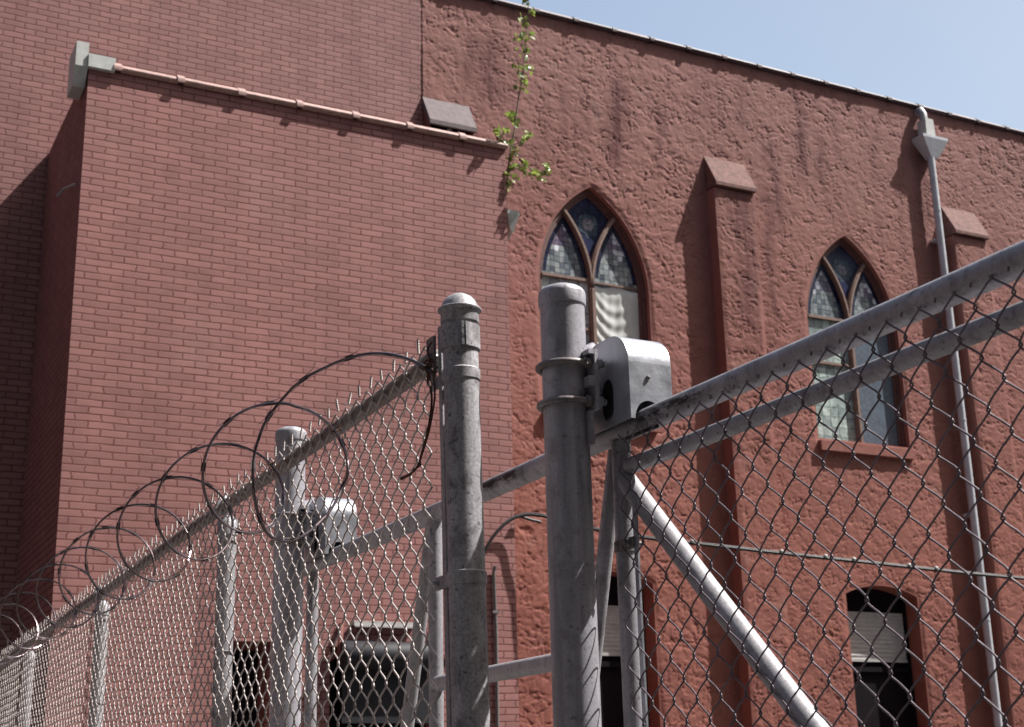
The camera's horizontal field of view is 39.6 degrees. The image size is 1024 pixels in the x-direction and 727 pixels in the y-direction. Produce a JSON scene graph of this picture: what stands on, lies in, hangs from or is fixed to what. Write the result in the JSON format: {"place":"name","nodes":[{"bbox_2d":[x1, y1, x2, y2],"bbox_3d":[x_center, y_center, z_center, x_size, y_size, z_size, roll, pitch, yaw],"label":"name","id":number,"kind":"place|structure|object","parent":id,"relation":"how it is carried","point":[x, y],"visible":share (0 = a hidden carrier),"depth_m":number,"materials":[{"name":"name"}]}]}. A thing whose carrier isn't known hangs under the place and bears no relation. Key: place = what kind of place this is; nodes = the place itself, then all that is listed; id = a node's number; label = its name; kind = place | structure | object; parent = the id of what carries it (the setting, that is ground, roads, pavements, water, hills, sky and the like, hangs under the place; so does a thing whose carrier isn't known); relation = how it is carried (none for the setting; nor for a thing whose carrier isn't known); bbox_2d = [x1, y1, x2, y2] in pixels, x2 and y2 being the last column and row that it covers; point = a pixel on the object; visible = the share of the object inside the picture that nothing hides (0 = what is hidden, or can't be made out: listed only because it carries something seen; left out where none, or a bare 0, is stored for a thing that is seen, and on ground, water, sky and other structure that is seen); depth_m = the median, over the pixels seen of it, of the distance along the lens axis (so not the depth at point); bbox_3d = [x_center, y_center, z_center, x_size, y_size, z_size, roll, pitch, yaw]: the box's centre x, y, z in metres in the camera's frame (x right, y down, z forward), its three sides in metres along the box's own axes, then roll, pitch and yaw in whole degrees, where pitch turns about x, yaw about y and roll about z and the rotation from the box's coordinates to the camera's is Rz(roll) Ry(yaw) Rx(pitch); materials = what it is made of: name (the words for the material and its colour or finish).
{"place":"outdoors","nodes":[
{"label":"outdoors","id":0,"kind":"place"},
{"bbox_2d":[0,0,1023,726],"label":"church building","id":1,"kind":"structure","parent":0,"point":[718,214],"depth_m":17.91,"materials":[{"name":"brick"}]},
{"bbox_2d":[539,189,659,432],"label":"arched window","id":2,"kind":"structure","parent":1,"relation":"in","point":[585,245],"depth_m":17.60,"materials":[{"name":"blue glass"}]},
{"bbox_2d":[595,286,639,342],"bbox_3d":[1.311,-0.153,17.403,0.660,1.660,0.023,7,-19,-26],"label":"curtain","id":3,"kind":"object","parent":1,"relation":"attached to","point":[617,312],"visible":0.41,"depth_m":17.54,"materials":[{"name":"white fabric"}]},
{"bbox_2d":[600,576,648,726],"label":"basement window","id":4,"kind":"structure","parent":1,"relation":"in","point":[610,671],"depth_m":16.30,"materials":[{"name":"black glass"}]},
{"bbox_2d":[807,237,915,459],"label":"arched window","id":5,"kind":"structure","parent":1,"relation":"in","point":[842,287],"depth_m":19.14,"materials":[{"name":"blue glass"}]},
{"bbox_2d":[846,588,916,726],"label":"basement window","id":6,"kind":"structure","parent":1,"relation":"in","point":[892,697],"depth_m":18.13,"materials":[{"name":"black glass"}]},
{"bbox_2d":[912,107,1002,726],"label":"downspout","id":7,"kind":"object","parent":1,"relation":"attached to","point":[929,144],"visible":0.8,"depth_m":19.48,"materials":[{"name":"white metal"}]},
{"bbox_2d":[505,0,1023,130],"label":"sky","id":8,"kind":"structure","parent":0,"point":[960,57],"materials":[{"name":"blue"}]},
{"label":"ground","id":9,"kind":"structure","parent":0,"visible":0},
{"bbox_2d":[0,293,489,726],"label":"chain link fence","id":10,"kind":"object","parent":9,"relation":"on","point":[461,581],"visible":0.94,"depth_m":3.71,"materials":[{"name":"metal"}]},
{"bbox_2d":[0,349,441,665],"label":"razor wire","id":11,"kind":"object","parent":10,"relation":"attached to","point":[273,467],"visible":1,"depth_m":4.26,"materials":[{"name":"metal"}]},
{"bbox_2d":[400,341,435,479],"bbox_3d":[-0.212,0.101,3.208,0.029,0.305,0.147,14,-22,-41],"label":"loose wire","id":12,"kind":"object","parent":10,"relation":"hanging from","point":[431,413],"visible":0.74,"depth_m":3.16,"materials":[{"name":"black metal"}]},
{"bbox_2d":[5,41,518,726],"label":"brick annex","id":13,"kind":"object","parent":9,"relation":"on","point":[213,257],"visible":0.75,"depth_m":12.97,"materials":[{"name":"brick"}]},
{"bbox_2d":[231,642,265,726],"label":"window","id":14,"kind":"structure","parent":13,"relation":"in","point":[260,646],"depth_m":12.26,"materials":[{"name":"black glass"}]},
{"bbox_2d":[329,648,428,726],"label":"window","id":15,"kind":"structure","parent":13,"relation":"in","point":[333,664],"depth_m":12.63,"materials":[{"name":"black glass"}]},
{"bbox_2d":[494,0,551,195],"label":"vine","id":16,"kind":"object","parent":13,"relation":"on","point":[510,115],"visible":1,"depth_m":14.91,"materials":[{"name":"green plant"}]},
{"bbox_2d":[485,512,1023,579],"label":"overhead cable","id":17,"kind":"object","parent":13,"relation":"attached to","point":[779,552],"visible":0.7,"depth_m":14.09,"materials":[{"name":"metal"}]},
{"bbox_2d":[269,426,356,726],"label":"gate post","id":18,"kind":"object","parent":9,"relation":"on","point":[282,434],"visible":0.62,"depth_m":4.75,"materials":[{"name":"metal"}]},
{"bbox_2d":[535,282,671,726],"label":"gate post","id":19,"kind":"object","parent":9,"relation":"on","point":[591,390],"visible":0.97,"depth_m":3.11,"materials":[{"name":"metal"}]},
{"bbox_2d":[303,240,1023,726],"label":"sliding gate","id":20,"kind":"structure","parent":19,"relation":"attached to","point":[627,500],"depth_m":2.71,"materials":[{"name":"metal"}]}
]}

